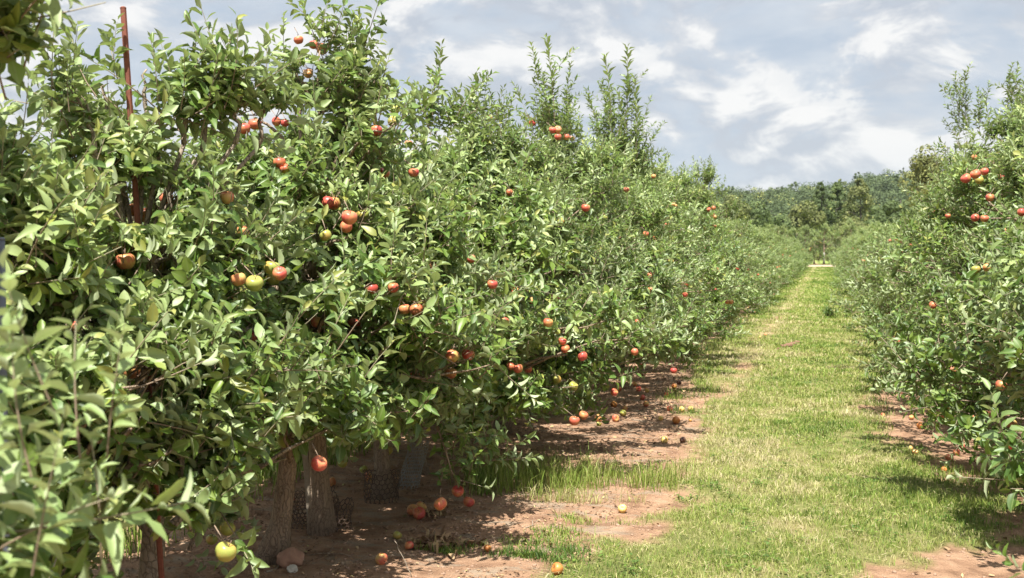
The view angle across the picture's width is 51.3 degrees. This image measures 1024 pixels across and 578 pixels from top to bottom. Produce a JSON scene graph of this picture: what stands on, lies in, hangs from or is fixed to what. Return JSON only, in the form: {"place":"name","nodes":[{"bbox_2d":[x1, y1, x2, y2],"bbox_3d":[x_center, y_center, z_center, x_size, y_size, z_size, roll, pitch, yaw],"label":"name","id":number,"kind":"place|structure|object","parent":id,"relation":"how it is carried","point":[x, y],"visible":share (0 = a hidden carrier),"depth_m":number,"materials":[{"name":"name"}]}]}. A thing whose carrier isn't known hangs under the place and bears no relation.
{"place":"outdoors","nodes":[
{"label":"outdoors","id":0,"kind":"place"},
{"bbox_2d":[82,368,544,560],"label":"rough grass","id":1,"kind":"structure","parent":0,"point":[266,473],"depth_m":7.94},
{"bbox_2d":[0,0,1023,201],"label":"sky","id":2,"kind":"structure","parent":0,"point":[778,93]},
{"bbox_2d":[62,247,1023,577],"bbox_3d":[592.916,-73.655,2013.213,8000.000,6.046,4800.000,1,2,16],"label":"ground","id":3,"kind":"structure","parent":0,"point":[420,567],"depth_m":7.20,"materials":[{"name":"red soil"}]},
{"bbox_2d":[0,237,10,569],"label":"metal post","id":4,"kind":"object","parent":3,"relation":"on","point":[3,371],"visible":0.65,"depth_m":3.20,"materials":[{"name":"metal"}]},
{"bbox_2d":[0,0,105,98],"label":"apple tree","id":5,"kind":"object","parent":3,"relation":"on","point":[19,37],"visible":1,"depth_m":2.64,"materials":[{"name":"green plant"}]},
{"bbox_2d":[0,243,210,577],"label":"apple tree","id":6,"kind":"object","parent":3,"relation":"on","point":[31,556],"visible":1,"depth_m":1.88,"materials":[{"name":"green plant"}]},
{"bbox_2d":[0,64,267,577],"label":"apple tree","id":7,"kind":"object","parent":3,"relation":"on","point":[59,259],"visible":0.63,"depth_m":3.72,"materials":[{"name":"green plant"}]},
{"bbox_2d":[120,6,164,577],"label":"rusty stake","id":8,"kind":"object","parent":3,"relation":"on","point":[137,219],"visible":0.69,"depth_m":4.74,"materials":[{"name":"metal"}]},
{"bbox_2d":[4,0,403,577],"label":"apple tree","id":9,"kind":"object","parent":3,"relation":"on","point":[266,379],"visible":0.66,"depth_m":4.58,"materials":[{"name":"green plant"}]},
{"bbox_2d":[276,547,303,568],"bbox_3d":[-1.226,1.497,5.905,0.152,0.133,0.152,-1,2,-15],"label":"clod","id":10,"kind":"object","parent":3,"relation":"on","point":[289,556],"visible":0.87,"depth_m":5.86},
{"bbox_2d":[302,451,309,518],"bbox_3d":[-1.265,1.275,6.634,0.080,0.534,0.027,1,2,16],"label":"wooden stake","id":11,"kind":"object","parent":3,"relation":"on","point":[306,470],"visible":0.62,"depth_m":6.62,"materials":[{"name":"brown wood"}]},
{"bbox_2d":[73,111,542,564],"bbox_3d":[-1.133,0.282,6.173,2.629,2.645,2.372,1,2,32],"label":"apple tree","id":12,"kind":"object","parent":3,"relation":"on","point":[381,262],"visible":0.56,"depth_m":5.75,"materials":[{"name":"green plant"}]},
{"bbox_2d":[291,485,339,528],"bbox_3d":[-1.258,1.382,6.796,0.318,0.262,0.302,1,2,16],"label":"trunk guard","id":13,"kind":"object","parent":3,"relation":"on","point":[304,507],"visible":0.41,"depth_m":6.75,"materials":[{"name":"brown plastic"}]},
{"bbox_2d":[121,0,539,536],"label":"apple tree","id":14,"kind":"object","parent":3,"relation":"on","point":[357,138],"visible":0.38,"depth_m":6.41,"materials":[{"name":"green plant"}]},
{"bbox_2d":[332,497,353,531],"bbox_3d":[-1.100,1.423,6.733,0.206,0.192,0.188,1,2,16],"label":"trunk guard","id":15,"kind":"object","parent":3,"relation":"on","point":[346,520],"visible":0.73,"depth_m":6.71,"materials":[{"name":"brown plastic"}]},
{"bbox_2d":[375,553,387,564],"bbox_3d":[-0.724,1.499,5.916,0.068,0.071,0.070,0,2,8],"label":"fallen apple","id":16,"kind":"object","parent":3,"relation":"on","point":[381,558],"visible":1,"depth_m":5.89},
{"bbox_2d":[363,469,400,503],"bbox_3d":[-0.910,1.373,7.480,0.262,0.232,0.274,1,2,16],"label":"trunk guard","id":17,"kind":"object","parent":3,"relation":"on","point":[395,483],"visible":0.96,"depth_m":7.40,"materials":[{"name":"brown plastic"}]},
{"bbox_2d":[398,440,428,488],"bbox_3d":[-0.727,1.294,7.863,0.240,0.348,0.171,1,2,16],"label":"trunk guard","id":18,"kind":"object","parent":3,"relation":"on","point":[412,467],"visible":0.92,"depth_m":7.83,"materials":[{"name":"plastic"}]},
{"bbox_2d":[413,506,425,519],"bbox_3d":[-0.600,1.448,6.888,0.085,0.082,0.084,1,2,23],"label":"fallen apple","id":19,"kind":"object","parent":3,"relation":"on","point":[419,512],"visible":1,"depth_m":6.86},
{"bbox_2d":[266,44,596,506],"bbox_3d":[-0.926,-0.113,7.861,2.424,3.310,2.814,-2,3,-40],"label":"apple tree","id":20,"kind":"object","parent":3,"relation":"on","point":[527,321],"visible":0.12,"depth_m":7.55,"materials":[{"name":"green plant"}]},
{"bbox_2d":[425,501,447,516],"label":"dead weeds","id":21,"kind":"object","parent":3,"relation":"on","point":[432,512],"visible":0.8,"depth_m":6.94,"materials":[{"name":"brown plant"}]},
{"bbox_2d":[389,525,487,558],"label":"dead weeds","id":22,"kind":"object","parent":3,"relation":"on","point":[438,540],"visible":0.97,"depth_m":6.35,"materials":[{"name":"brown plant"}]},
{"bbox_2d":[412,539,490,555],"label":"grass tuft","id":23,"kind":"object","parent":3,"relation":"on","point":[446,551],"visible":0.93,"depth_m":6.24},
{"bbox_2d":[330,127,675,476],"bbox_3d":[-0.697,0.153,8.067,3.701,2.755,2.294,1,2,16],"label":"apple tree","id":24,"kind":"object","parent":3,"relation":"on","point":[525,247],"visible":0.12,"depth_m":7.81,"materials":[{"name":"green plant"}]},
{"bbox_2d":[449,439,602,497],"bbox_3d":[0.101,1.311,7.945,1.349,0.366,1.163,1,2,16],"label":"grass tuft","id":25,"kind":"object","parent":3,"relation":"on","point":[504,472],"visible":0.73,"depth_m":7.77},
{"bbox_2d":[480,536,598,563],"bbox_3d":[0.179,1.484,6.093,0.710,0.116,0.436,1,2,16],"label":"grass tuft","id":26,"kind":"object","parent":3,"relation":"on","point":[566,549],"visible":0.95,"depth_m":6.07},
{"bbox_2d":[397,38,696,500],"bbox_3d":[-0.818,-0.268,8.728,3.734,3.532,3.487,1,2,31],"label":"apple tree","id":27,"kind":"object","parent":3,"relation":"on","point":[516,195],"visible":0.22,"depth_m":8.74,"materials":[{"name":"green plant"}]},
{"bbox_2d":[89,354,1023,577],"bbox_3d":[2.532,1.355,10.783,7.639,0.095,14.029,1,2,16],"label":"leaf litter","id":28,"kind":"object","parent":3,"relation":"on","point":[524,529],"visible":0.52,"depth_m":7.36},
{"bbox_2d":[551,562,562,574],"bbox_3d":[0.242,1.500,5.724,0.065,0.068,0.069,-2,3,-41],"label":"fallen apple","id":29,"kind":"object","parent":3,"relation":"on","point":[556,567],"visible":1,"depth_m":5.70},
{"bbox_2d":[91,370,1023,577],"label":"soil crumbs","id":30,"kind":"object","parent":3,"relation":"on","point":[456,533],"visible":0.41,"depth_m":7.43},
{"bbox_2d":[501,442,619,489],"bbox_3d":[0.353,1.324,8.110,1.056,0.331,1.036,1,2,16],"label":"grass tuft","id":31,"kind":"object","parent":3,"relation":"on","point":[534,466],"visible":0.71,"depth_m":8.07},
{"bbox_2d":[500,517,651,550],"bbox_3d":[0.387,1.479,6.397,0.962,0.089,0.571,1,2,16],"label":"grass tuft","id":32,"kind":"object","parent":3,"relation":"on","point":[558,533],"visible":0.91,"depth_m":6.39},
{"bbox_2d":[446,67,713,433],"bbox_3d":[0.164,-0.302,10.142,3.486,3.481,2.464,1,2,16],"label":"apple tree","id":33,"kind":"object","parent":3,"relation":"on","point":[512,138],"visible":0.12,"depth_m":10.03,"materials":[{"name":"green plant"}]},
{"bbox_2d":[515,482,647,504],"bbox_3d":[0.467,1.407,7.374,0.967,0.162,0.341,1,2,16],"label":"grass tuft","id":34,"kind":"object","parent":3,"relation":"on","point":[546,497],"visible":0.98,"depth_m":7.38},
{"bbox_2d":[491,122,698,414],"bbox_3d":[0.188,-0.211,11.560,3.804,3.204,2.265,1,2,16],"label":"apple tree","id":35,"kind":"object","parent":3,"relation":"on","point":[591,191],"visible":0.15,"depth_m":11.27,"materials":[{"name":"green plant"}]},
{"bbox_2d":[487,33,703,399],"bbox_3d":[0.416,-0.779,12.398,3.597,4.274,2.531,1,2,16],"label":"apple tree","id":36,"kind":"object","parent":3,"relation":"on","point":[548,115],"visible":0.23,"depth_m":12.07,"materials":[{"name":"green plant"}]},
{"bbox_2d":[550,508,647,525],"bbox_3d":[0.521,1.459,6.813,0.770,0.097,0.274,1,2,16],"label":"grass tuft","id":37,"kind":"object","parent":3,"relation":"on","point":[572,517],"visible":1,"depth_m":6.82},
{"bbox_2d":[541,445,718,493],"bbox_3d":[0.899,1.343,8.038,1.404,0.294,0.968,1,2,16],"label":"grass tuft","id":38,"kind":"object","parent":3,"relation":"on","point":[660,476],"visible":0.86,"depth_m":7.91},
{"bbox_2d":[547,135,751,381],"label":"apple tree","id":39,"kind":"object","parent":3,"relation":"on","point":[655,211],"visible":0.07,"depth_m":13.29,"materials":[{"name":"green plant"}]},
{"bbox_2d":[559,144,742,376],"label":"apple tree","id":40,"kind":"object","parent":3,"relation":"on","point":[726,278],"visible":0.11,"depth_m":14.51,"materials":[{"name":"green plant"}]},
{"bbox_2d":[563,43,781,368],"bbox_3d":[1.659,-1.228,15.970,4.669,4.919,2.437,1,2,16],"label":"apple tree","id":41,"kind":"object","parent":3,"relation":"on","point":[646,172],"visible":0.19,"depth_m":15.88,"materials":[{"name":"green plant"}]},
{"bbox_2d":[662,404,704,413],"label":"grass tuft","id":42,"kind":"object","parent":3,"relation":"on","point":[692,410],"visible":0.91,"depth_m":11.41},
{"bbox_2d":[593,161,779,341],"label":"apple tree","id":43,"kind":"object","parent":3,"relation":"on","point":[743,299],"visible":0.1,"depth_m":16.99,"materials":[{"name":"green plant"}]},
{"bbox_2d":[655,383,727,403],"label":"grass tuft","id":44,"kind":"object","parent":3,"relation":"on","point":[694,394],"visible":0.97,"depth_m":12.79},
{"bbox_2d":[642,155,753,319],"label":"apple tree","id":45,"kind":"object","parent":3,"relation":"on","point":[733,250],"visible":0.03,"depth_m":18.36,"materials":[{"name":"green plant"}]},
{"bbox_2d":[657,161,753,312],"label":"apple tree","id":46,"kind":"object","parent":3,"relation":"on","point":[681,174],"visible":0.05,"depth_m":20.92,"materials":[{"name":"green plant"}]},
{"bbox_2d":[657,162,769,319],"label":"apple tree","id":47,"kind":"object","parent":3,"relation":"on","point":[704,202],"visible":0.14,"depth_m":19.64,"materials":[{"name":"green plant"}]},
{"bbox_2d":[669,154,764,291],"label":"apple tree","id":48,"kind":"object","parent":3,"relation":"on","point":[708,177],"visible":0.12,"depth_m":25.73,"materials":[{"name":"green plant"}]},
{"bbox_2d":[684,188,750,307],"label":"apple tree","id":49,"kind":"object","parent":3,"relation":"on","point":[728,226],"depth_m":23.30,"materials":[{"name":"green plant"}]},
{"bbox_2d":[679,185,756,307],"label":"apple tree","id":50,"kind":"object","parent":3,"relation":"on","point":[711,235],"visible":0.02,"depth_m":21.92,"materials":[{"name":"green plant"}]},
{"bbox_2d":[694,198,767,303],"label":"apple tree","id":51,"kind":"object","parent":3,"relation":"on","point":[742,270],"depth_m":24.35,"materials":[{"name":"green plant"}]},
{"bbox_2d":[700,198,763,292],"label":"apple tree","id":52,"kind":"object","parent":3,"relation":"on","point":[750,244],"visible":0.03,"depth_m":26.82,"materials":[{"name":"green plant"}]},
{"bbox_2d":[720,193,750,223],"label":"woodland tree","id":53,"kind":"object","parent":3,"relation":"on","point":[744,208],"visible":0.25,"depth_m":184.87,"materials":[{"name":"green plant"}]},
{"bbox_2d":[717,208,779,307],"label":"apple tree","id":54,"kind":"object","parent":3,"relation":"on","point":[773,277],"visible":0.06,"depth_m":29.16,"materials":[{"name":"green plant"}]},
{"bbox_2d":[724,217,777,300],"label":"apple tree","id":55,"kind":"object","parent":3,"relation":"on","point":[762,259],"visible":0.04,"depth_m":27.82,"materials":[{"name":"green plant"}]},
{"bbox_2d":[727,222,779,304],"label":"apple tree","id":56,"kind":"object","parent":3,"relation":"on","point":[770,281],"visible":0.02,"depth_m":29.85,"materials":[{"name":"green plant"}]},
{"bbox_2d":[745,200,773,228],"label":"woodland tree","id":57,"kind":"object","parent":3,"relation":"on","point":[761,211],"visible":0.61,"depth_m":187.84,"materials":[{"name":"green plant"}]},
{"bbox_2d":[734,220,786,293],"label":"apple tree","id":58,"kind":"object","parent":3,"relation":"on","point":[770,262],"visible":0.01,"depth_m":36.34,"materials":[{"name":"green plant"}]},
{"bbox_2d":[728,220,793,294],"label":"apple tree","id":59,"kind":"object","parent":3,"relation":"on","point":[753,238],"visible":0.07,"depth_m":32.70,"materials":[{"name":"green plant"}]},
{"bbox_2d":[739,228,789,298],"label":"apple tree","id":60,"kind":"object","parent":3,"relation":"on","point":[783,276],"visible":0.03,"depth_m":34.98,"materials":[{"name":"green plant"}]},
{"bbox_2d":[748,229,791,289],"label":"apple tree","id":61,"kind":"object","parent":3,"relation":"on","point":[780,272],"visible":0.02,"depth_m":37.11,"materials":[{"name":"green plant"}]},
{"bbox_2d":[750,225,792,286],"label":"apple tree","id":62,"kind":"object","parent":3,"relation":"on","point":[760,240],"visible":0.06,"depth_m":38.87,"materials":[{"name":"green plant"}]},
{"bbox_2d":[753,225,795,286],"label":"apple tree","id":63,"kind":"object","parent":3,"relation":"on","point":[769,237],"visible":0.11,"depth_m":45.87,"materials":[{"name":"green plant"}]},
{"bbox_2d":[772,223,787,238],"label":"apple tree","id":64,"kind":"object","parent":3,"relation":"on","point":[780,228],"visible":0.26,"depth_m":136.31,"materials":[{"name":"green plant"}]},
{"bbox_2d":[759,225,801,278],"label":"apple tree","id":65,"kind":"object","parent":3,"relation":"on","point":[779,238],"visible":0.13,"depth_m":54.50,"materials":[{"name":"green plant"}]},
{"bbox_2d":[758,228,803,283],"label":"apple tree","id":66,"kind":"object","parent":3,"relation":"on","point":[798,269],"visible":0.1,"depth_m":46.99,"materials":[{"name":"green plant"}]},
{"bbox_2d":[770,214,796,236],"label":"woodland tree","id":67,"kind":"object","parent":3,"relation":"on","point":[779,220],"visible":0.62,"depth_m":206.36,"materials":[{"name":"green plant"}]},
{"bbox_2d":[765,233,802,269],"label":"apple tree","id":68,"kind":"object","parent":3,"relation":"on","point":[791,259],"visible":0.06,"depth_m":48.32,"materials":[{"name":"green plant"}]},
{"bbox_2d":[560,341,1008,577],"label":"clover","id":69,"kind":"object","parent":3,"relation":"on","point":[744,556],"visible":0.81,"depth_m":7.45,"materials":[{"name":"green plant"}]},
{"bbox_2d":[787,226,816,255],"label":"apple tree","id":70,"kind":"object","parent":3,"relation":"on","point":[795,231],"visible":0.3,"depth_m":137.14,"materials":[{"name":"green plant"}]},
{"bbox_2d":[786,199,826,238],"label":"woodland tree","id":71,"kind":"object","parent":3,"relation":"on","point":[803,215],"visible":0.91,"depth_m":205.74,"materials":[{"name":"green plant"}]},
{"bbox_2d":[796,224,819,257],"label":"apple tree","id":72,"kind":"object","parent":3,"relation":"on","point":[805,229],"visible":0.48,"depth_m":134.90,"materials":[{"name":"green plant"}]},
{"bbox_2d":[803,228,822,263],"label":"apple tree","id":73,"kind":"object","parent":3,"relation":"on","point":[812,236],"visible":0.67,"depth_m":133.80,"materials":[{"name":"green plant"}]},
{"bbox_2d":[806,222,839,264],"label":"apple tree","id":74,"kind":"object","parent":3,"relation":"on","point":[831,249],"visible":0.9,"depth_m":132.63,"materials":[{"name":"green plant"}]},
{"bbox_2d":[810,181,835,246],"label":"woodland tree","id":75,"kind":"object","parent":3,"relation":"on","point":[816,197],"visible":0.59,"depth_m":214.65,"materials":[{"name":"green plant"}]},
{"bbox_2d":[815,304,841,316],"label":"weed","id":76,"kind":"object","parent":3,"relation":"on","point":[828,310],"visible":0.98,"depth_m":27.98,"materials":[{"name":"green plant"}]},
{"bbox_2d":[821,223,838,259],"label":"apple tree","id":77,"kind":"object","parent":3,"relation":"on","point":[830,230],"visible":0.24,"depth_m":135.99,"materials":[{"name":"green plant"}]},
{"bbox_2d":[816,181,850,246],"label":"woodland tree","id":78,"kind":"object","parent":3,"relation":"on","point":[837,194],"visible":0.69,"depth_m":213.57,"materials":[{"name":"green plant"}]},
{"bbox_2d":[816,222,852,258],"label":"apple tree","id":79,"kind":"object","parent":3,"relation":"on","point":[841,233],"visible":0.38,"depth_m":133.16,"materials":[{"name":"green plant"}]},
{"bbox_2d":[834,217,856,250],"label":"apple tree","id":80,"kind":"object","parent":3,"relation":"on","point":[849,222],"visible":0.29,"depth_m":134.82,"materials":[{"name":"green plant"}]},
{"bbox_2d":[831,217,869,243],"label":"woodland tree","id":81,"kind":"object","parent":3,"relation":"on","point":[861,224],"visible":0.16,"depth_m":170.29,"materials":[{"name":"green plant"}]},
{"bbox_2d":[836,178,875,224],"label":"woodland tree","id":82,"kind":"object","parent":3,"relation":"on","point":[862,190],"visible":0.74,"depth_m":208.18,"materials":[{"name":"green plant"}]},
{"bbox_2d":[836,220,884,265],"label":"apple tree","id":83,"kind":"object","parent":3,"relation":"on","point":[873,225],"visible":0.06,"depth_m":52.47,"materials":[{"name":"green plant"}]},
{"bbox_2d":[838,224,890,275],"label":"apple tree","id":84,"kind":"object","parent":3,"relation":"on","point":[876,229],"visible":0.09,"depth_m":42.43,"materials":[{"name":"green plant"}]},
{"bbox_2d":[846,275,884,313],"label":"apple tree","id":85,"kind":"object","parent":3,"relation":"on","point":[853,291],"visible":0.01,"depth_m":22.27,"materials":[{"name":"green plant"}]},
{"bbox_2d":[836,223,898,285],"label":"apple tree","id":86,"kind":"object","parent":3,"relation":"on","point":[857,258],"visible":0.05,"depth_m":35.81,"materials":[{"name":"green plant"}]},
{"bbox_2d":[826,217,916,297],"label":"apple tree","id":87,"kind":"object","parent":3,"relation":"on","point":[838,283],"visible":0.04,"depth_m":27.31,"materials":[{"name":"green plant"}]},
{"bbox_2d":[864,205,887,224],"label":"woodland tree","id":88,"kind":"object","parent":3,"relation":"on","point":[875,213],"visible":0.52,"depth_m":197.99,"materials":[{"name":"green plant"}]},
{"bbox_2d":[835,195,931,303],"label":"apple tree","id":89,"kind":"object","parent":3,"relation":"on","point":[850,258],"visible":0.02,"depth_m":23.33,"materials":[{"name":"green plant"}]},
{"bbox_2d":[844,213,925,320],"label":"apple tree","id":90,"kind":"object","parent":3,"relation":"on","point":[846,313],"depth_m":20.04,"materials":[{"name":"green plant"}]},
{"bbox_2d":[768,504,1021,539],"bbox_3d":[2.445,1.470,6.774,1.589,0.121,0.664,0,2,10],"label":"grass tuft","id":91,"kind":"object","parent":3,"relation":"on","point":[900,524],"visible":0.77,"depth_m":6.79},
{"bbox_2d":[865,394,929,416],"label":"grass tuft","id":92,"kind":"object","parent":3,"relation":"on","point":[880,399],"visible":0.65,"depth_m":11.90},
{"bbox_2d":[882,200,917,226],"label":"woodland tree","id":93,"kind":"object","parent":3,"relation":"on","point":[893,208],"visible":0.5,"depth_m":140.33,"materials":[{"name":"green plant"}]},
{"bbox_2d":[825,152,997,330],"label":"apple tree","id":94,"kind":"object","parent":3,"relation":"on","point":[861,303],"visible":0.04,"depth_m":17.26,"materials":[{"name":"green plant"}]},
{"bbox_2d":[897,144,949,207],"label":"woodland tree","id":95,"kind":"object","parent":3,"relation":"on","point":[921,171],"visible":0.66,"depth_m":97.60,"materials":[{"name":"green plant"}]},
{"bbox_2d":[830,61,1023,369],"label":"apple tree","id":96,"kind":"object","parent":3,"relation":"on","point":[948,157],"visible":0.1,"depth_m":15.80,"materials":[{"name":"green plant"}]},
{"bbox_2d":[919,417,941,432],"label":"weed","id":97,"kind":"object","parent":3,"relation":"on","point":[927,424],"visible":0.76,"depth_m":10.21,"materials":[{"name":"green plant"}]},
{"bbox_2d":[841,60,1023,393],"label":"apple tree","id":98,"kind":"object","parent":3,"relation":"on","point":[942,205],"visible":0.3,"depth_m":12.15,"materials":[{"name":"green plant"}]},
{"bbox_2d":[847,104,1023,387],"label":"apple tree","id":99,"kind":"object","parent":3,"relation":"on","point":[894,256],"visible":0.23,"depth_m":10.76,"materials":[{"name":"green plant"}]},
{"bbox_2d":[847,121,1023,419],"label":"apple tree","id":100,"kind":"object","parent":3,"relation":"on","point":[1010,180],"visible":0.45,"depth_m":9.63,"materials":[{"name":"green plant"}]},
{"bbox_2d":[860,481,1022,533],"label":"grass tuft","id":101,"kind":"object","parent":3,"relation":"on","point":[953,499],"visible":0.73,"depth_m":7.22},
{"bbox_2d":[861,215,1023,469],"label":"apple tree","id":102,"kind":"object","parent":3,"relation":"on","point":[938,360],"visible":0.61,"depth_m":7.18,"materials":[{"name":"green plant"}]},
{"bbox_2d":[863,136,1022,361],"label":"apple tree","id":103,"kind":"object","parent":3,"relation":"on","point":[931,225],"visible":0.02,"depth_m":13.51,"materials":[{"name":"green plant"}]},
{"bbox_2d":[862,458,1023,493],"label":"grass tuft","id":104,"kind":"object","parent":3,"relation":"on","point":[991,484],"visible":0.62,"depth_m":8.05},
{"bbox_2d":[869,135,1023,440],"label":"apple tree","id":105,"kind":"object","parent":3,"relation":"on","point":[969,404],"visible":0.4,"depth_m":8.45,"materials":[{"name":"green plant"}]},
{"bbox_2d":[946,377,1023,577],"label":"apple tree","id":106,"kind":"object","parent":3,"relation":"on","point":[1012,474],"visible":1,"depth_m":4.38,"materials":[{"name":"green plant"}]},
{"bbox_2d":[955,194,1023,449],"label":"apple tree","id":107,"kind":"object","parent":3,"relation":"on","point":[1004,349],"visible":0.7,"depth_m":6.11,"materials":[{"name":"green plant"}]},
{"bbox_2d":[535,355,1017,577],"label":"grass clippings","id":108,"kind":"object","parent":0,"point":[790,493],"depth_m":7.40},
{"bbox_2d":[531,266,1023,577],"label":"aisle grass","id":109,"kind":"structure","parent":0,"point":[810,342],"depth_m":8.79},
{"bbox_3d":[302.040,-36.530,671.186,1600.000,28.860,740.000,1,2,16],"label":"hill","id":110,"kind":"structure","parent":0,"visible":0},
{"bbox_2d":[591,165,939,243],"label":"woodland","id":111,"kind":"object","parent":110,"relation":"on","point":[784,200],"visible":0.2,"depth_m":488.18,"materials":[{"name":"green plant"}]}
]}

